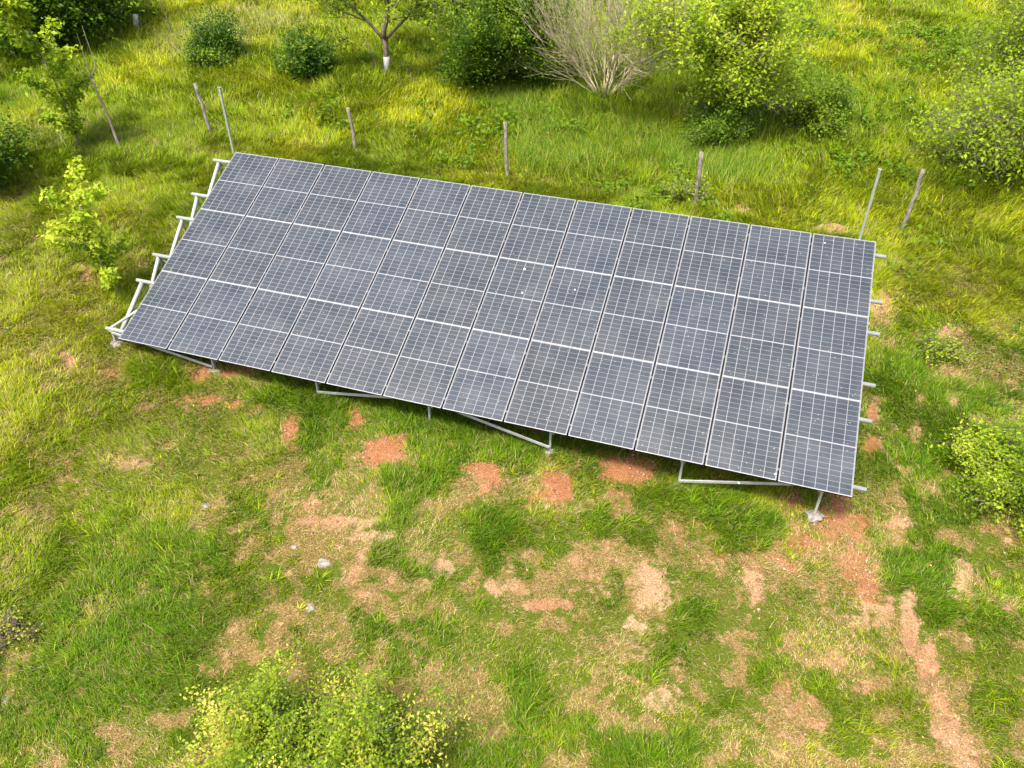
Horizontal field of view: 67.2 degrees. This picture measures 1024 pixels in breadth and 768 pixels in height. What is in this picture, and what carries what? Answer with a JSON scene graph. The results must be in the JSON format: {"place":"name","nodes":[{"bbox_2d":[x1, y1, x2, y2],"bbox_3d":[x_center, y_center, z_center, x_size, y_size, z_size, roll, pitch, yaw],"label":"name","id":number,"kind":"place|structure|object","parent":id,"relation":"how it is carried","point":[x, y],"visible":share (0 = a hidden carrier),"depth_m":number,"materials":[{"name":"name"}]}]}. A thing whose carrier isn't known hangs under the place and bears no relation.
{"place":"outdoors","nodes":[
{"label":"outdoors","id":0,"kind":"place"},
{"bbox_2d":[0,0,1023,767],"bbox_3d":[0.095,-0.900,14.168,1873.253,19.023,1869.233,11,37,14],"label":"ground","id":1,"kind":"structure","parent":0,"point":[620,470],"depth_m":11.49,"materials":[{"name":"green plant"}]},
{"bbox_2d":[0,603,42,653],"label":"plant","id":2,"kind":"object","parent":1,"relation":"on","point":[8,624],"visible":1,"depth_m":10.75,"materials":[{"name":"yellow plant"}]},
{"bbox_2d":[0,91,48,190],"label":"broadleaf bush","id":3,"kind":"object","parent":1,"relation":"on","point":[11,140],"visible":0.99,"depth_m":20.67,"materials":[{"name":"green plant"}]},
{"bbox_2d":[0,0,95,146],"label":"maple sapling","id":4,"kind":"object","parent":1,"relation":"on","point":[13,12],"visible":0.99,"depth_m":21.07,"materials":[{"name":"green plant"}]},
{"bbox_2d":[0,0,163,59],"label":"bush","id":5,"kind":"object","parent":1,"relation":"on","point":[68,10],"visible":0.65,"depth_m":28.43,"materials":[{"name":"green plant"}]},
{"bbox_2d":[36,155,144,294],"bbox_3d":[-8.765,-3.115,16.194,1.890,3.152,1.611,11,37,14],"label":"maple sapling","id":6,"kind":"object","parent":1,"relation":"on","point":[82,217],"visible":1,"depth_m":15.96,"materials":[{"name":"green plant"}]},
{"bbox_2d":[36,0,158,36],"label":"bush","id":7,"kind":"object","parent":1,"relation":"on","point":[105,13],"visible":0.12,"depth_m":31.29,"materials":[{"name":"green plant"}]},
{"bbox_2d":[74,27,120,146],"bbox_3d":[-11.916,-8.300,21.912,0.971,3.533,0.104,11,37,14],"label":"bare sapling","id":8,"kind":"object","parent":1,"relation":"on","point":[108,116],"visible":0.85,"depth_m":21.89,"materials":[{"name":"grey plant"}]},
{"bbox_2d":[133,14,138,30],"bbox_3d":[-15.196,-14.580,31.167,0.335,0.706,0.223,11,37,14],"label":"white stub","id":9,"kind":"object","parent":1,"relation":"on","point":[135,18],"visible":0.7,"depth_m":31.01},
{"bbox_2d":[160,0,171,32],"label":"bare sapling","id":10,"kind":"object","parent":1,"relation":"on","point":[166,17],"visible":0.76,"depth_m":30.57,"materials":[{"name":"grey plant"}]},
{"bbox_2d":[6,0,339,156],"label":"pale grass","id":11,"kind":"structure","parent":1,"relation":"on","point":[263,14],"depth_m":31.12,"materials":[{"name":"green plant"}]},
{"bbox_2d":[193,83,211,134],"bbox_3d":[-9.266,-8.149,23.176,0.310,1.714,0.131,11,37,14],"label":"wooden post","id":12,"kind":"object","parent":1,"relation":"on","point":[202,106],"visible":0.81,"depth_m":23.07,"materials":[{"name":"grey wood"}]},
{"bbox_2d":[227,95,1017,185],"bbox_3d":[3.858,-6.424,20.392,27.309,0.742,0.614,8,37,11],"label":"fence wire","id":13,"kind":"object","parent":12,"relation":"attached to","point":[637,150],"visible":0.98,"depth_m":20.65,"materials":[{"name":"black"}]},
{"bbox_2d":[201,503,209,508],"bbox_3d":[-5.065,2.015,12.732,0.151,0.086,0.156,-23,42,-29],"label":"stone","id":14,"kind":"object","parent":1,"relation":"on","point":[205,505],"visible":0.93,"depth_m":12.70,"materials":[{"name":"grey stone"}]},
{"bbox_2d":[175,0,259,76],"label":"bush","id":15,"kind":"object","parent":1,"relation":"on","point":[218,37],"visible":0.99,"depth_m":28.19,"materials":[{"name":"green plant"}]},
{"bbox_2d":[217,87,234,152],"bbox_3d":[-8.060,-7.296,21.879,0.104,2.176,0.072,11,37,14],"label":"metal post","id":16,"kind":"object","parent":1,"relation":"on","point":[226,119],"visible":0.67,"depth_m":21.74,"materials":[{"name":"metal"}]},
{"bbox_2d":[266,19,353,84],"bbox_3d":[-7.167,-11.864,27.506,3.354,2.173,2.605,-21,41,-27],"label":"bush","id":17,"kind":"object","parent":1,"relation":"on","point":[303,56],"visible":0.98,"depth_m":27.10,"materials":[{"name":"green plant"}]},
{"bbox_2d":[305,603,315,612],"bbox_3d":[-2.957,3.284,11.289,0.148,0.084,0.153,-26,44,-32],"label":"stone","id":18,"kind":"object","parent":1,"relation":"on","point":[309,607],"visible":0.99,"depth_m":11.26,"materials":[{"name":"grey stone"}]},
{"bbox_2d":[160,640,486,767],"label":"flowering bush","id":19,"kind":"object","parent":1,"relation":"on","point":[268,732],"visible":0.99,"depth_m":9.02,"materials":[{"name":"green plant"}]},
{"bbox_2d":[317,558,330,567],"bbox_3d":[-2.898,2.772,11.911,0.212,0.097,0.185,6,36,8],"label":"stone","id":20,"kind":"object","parent":1,"relation":"on","point":[323,562],"visible":1,"depth_m":11.88,"materials":[{"name":"grey stone"}]},
{"bbox_2d":[346,107,356,150],"bbox_3d":[-4.695,-7.380,22.627,0.223,1.448,0.133,11,37,14],"label":"wooden post","id":21,"kind":"object","parent":1,"relation":"on","point":[351,126],"visible":0.84,"depth_m":22.50,"materials":[{"name":"grey wood"}]},
{"bbox_2d":[294,0,494,71],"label":"fruit tree","id":22,"kind":"object","parent":1,"relation":"on","point":[411,11],"visible":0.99,"depth_m":25.97,"materials":[{"name":"green plant"}]},
{"bbox_2d":[105,152,886,522],"bbox_3d":[-0.688,-1.410,15.108,14.566,3.202,4.926,11,37,14],"label":"solar array","id":23,"kind":"object","parent":1,"relation":"on","point":[729,346],"visible":0.94,"depth_m":14.56,"materials":[{"name":"glass"}]},
{"bbox_2d":[419,0,592,91],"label":"dense tree","id":24,"kind":"object","parent":1,"relation":"on","point":[469,59],"visible":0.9,"depth_m":25.47,"materials":[{"name":"green plant"}]},
{"bbox_2d":[503,122,508,176],"bbox_3d":[-0.164,-6.450,21.506,0.190,1.697,0.145,11,37,14],"label":"wooden post","id":25,"kind":"object","parent":1,"relation":"on","point":[506,149],"visible":0.83,"depth_m":21.39,"materials":[{"name":"grey wood"}]},
{"bbox_2d":[0,24,1017,740],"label":"dandelions","id":26,"kind":"object","parent":1,"relation":"on","point":[524,428],"visible":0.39,"depth_m":14.42,"materials":[{"name":"yellow plant"}]},
{"bbox_2d":[0,0,1023,767],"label":"grass","id":27,"kind":"structure","parent":1,"relation":"on","point":[162,134],"depth_m":17.35,"materials":[{"name":"green plant"}]},
{"bbox_2d":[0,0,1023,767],"bbox_3d":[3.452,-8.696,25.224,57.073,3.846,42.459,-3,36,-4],"label":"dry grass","id":28,"kind":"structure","parent":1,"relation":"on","point":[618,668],"depth_m":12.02,"materials":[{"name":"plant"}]},
{"bbox_2d":[0,120,1023,767],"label":"clover","id":29,"kind":"object","parent":1,"relation":"on","point":[522,560],"visible":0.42,"depth_m":12.00,"materials":[{"name":"green plant"}]},
{"bbox_2d":[13,243,1013,767],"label":"soil crumbs","id":30,"kind":"object","parent":1,"relation":"on","point":[665,563],"visible":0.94,"depth_m":11.98,"materials":[{"name":"brown soil"}]},
{"bbox_2d":[442,0,705,99],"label":"bare shrub","id":31,"kind":"object","parent":1,"relation":"on","point":[584,14],"visible":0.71,"depth_m":24.81,"materials":[{"name":"beige plant"}]},
{"bbox_2d":[264,0,1023,281],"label":"tall weeds","id":32,"kind":"object","parent":1,"relation":"on","point":[849,164],"visible":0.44,"depth_m":25.01,"materials":[{"name":"green plant"}]},
{"bbox_2d":[658,163,718,204],"bbox_3d":[4.809,-5.279,20.688,1.835,1.304,1.598,-5,36,-8],"label":"plant","id":33,"kind":"object","parent":1,"relation":"on","point":[681,188],"visible":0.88,"depth_m":20.76,"materials":[{"name":"green plant"}]},
{"bbox_2d":[694,151,703,203],"bbox_3d":[4.946,-5.347,20.447,0.183,1.625,0.134,11,37,14],"label":"wooden post","id":34,"kind":"object","parent":1,"relation":"on","point":[699,168],"visible":0.82,"depth_m":20.30,"materials":[{"name":"grey wood"}]},
{"bbox_2d":[591,0,841,129],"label":"young tree","id":35,"kind":"object","parent":1,"relation":"on","point":[739,35],"visible":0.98,"depth_m":22.49,"materials":[{"name":"green plant"}]},
{"bbox_2d":[669,88,769,153],"bbox_3d":[6.463,-8.179,23.988,3.097,2.146,3.898,1,36,1],"label":"creeper bush","id":36,"kind":"object","parent":1,"relation":"on","point":[719,122],"visible":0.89,"depth_m":23.41,"materials":[{"name":"green plant"}]},
{"bbox_2d":[776,62,869,144],"bbox_3d":[9.578,-8.648,24.205,2.919,2.526,2.894,11,37,14],"label":"bush","id":37,"kind":"object","parent":1,"relation":"on","point":[824,110],"visible":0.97,"depth_m":24.07,"materials":[{"name":"green plant"}]},
{"bbox_2d":[858,168,881,239],"bbox_3d":[8.711,-4.231,18.887,0.072,2.129,0.072,11,37,14],"label":"metal post","id":38,"kind":"object","parent":1,"relation":"on","point":[869,203],"visible":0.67,"depth_m":18.74,"materials":[{"name":"metal"}]},
{"bbox_2d":[899,169,925,231],"bbox_3d":[10.177,-4.603,19.627,0.173,1.780,0.127,11,37,14],"label":"wooden post","id":39,"kind":"object","parent":1,"relation":"on","point":[915,195],"visible":0.91,"depth_m":19.51,"materials":[{"name":"grey wood"}]},
{"bbox_2d":[912,322,977,373],"bbox_3d":[8.886,-0.747,15.864,1.238,0.928,1.202,11,37,14],"label":"plant","id":40,"kind":"object","parent":1,"relation":"on","point":[934,351],"visible":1,"depth_m":15.82,"materials":[{"name":"green plant"}]},
{"bbox_2d":[888,41,1023,198],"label":"bush","id":41,"kind":"object","parent":1,"relation":"on","point":[1005,125],"visible":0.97,"depth_m":21.34,"materials":[{"name":"green plant"}]},
{"bbox_2d":[925,394,1023,551],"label":"yellow green bush","id":42,"kind":"object","parent":1,"relation":"on","point":[1003,486],"visible":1,"depth_m":12.85,"materials":[{"name":"green plant"}]},
{"bbox_2d":[933,0,1023,94],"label":"willow tree","id":43,"kind":"object","parent":1,"relation":"on","point":[1011,38],"visible":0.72,"depth_m":26.29,"materials":[{"name":"green plant"}]},
{"bbox_2d":[451,26,968,228],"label":"tall grass","id":44,"kind":"structure","parent":0,"point":[733,165],"depth_m":23.49,"materials":[{"name":"green plant"}]}
]}

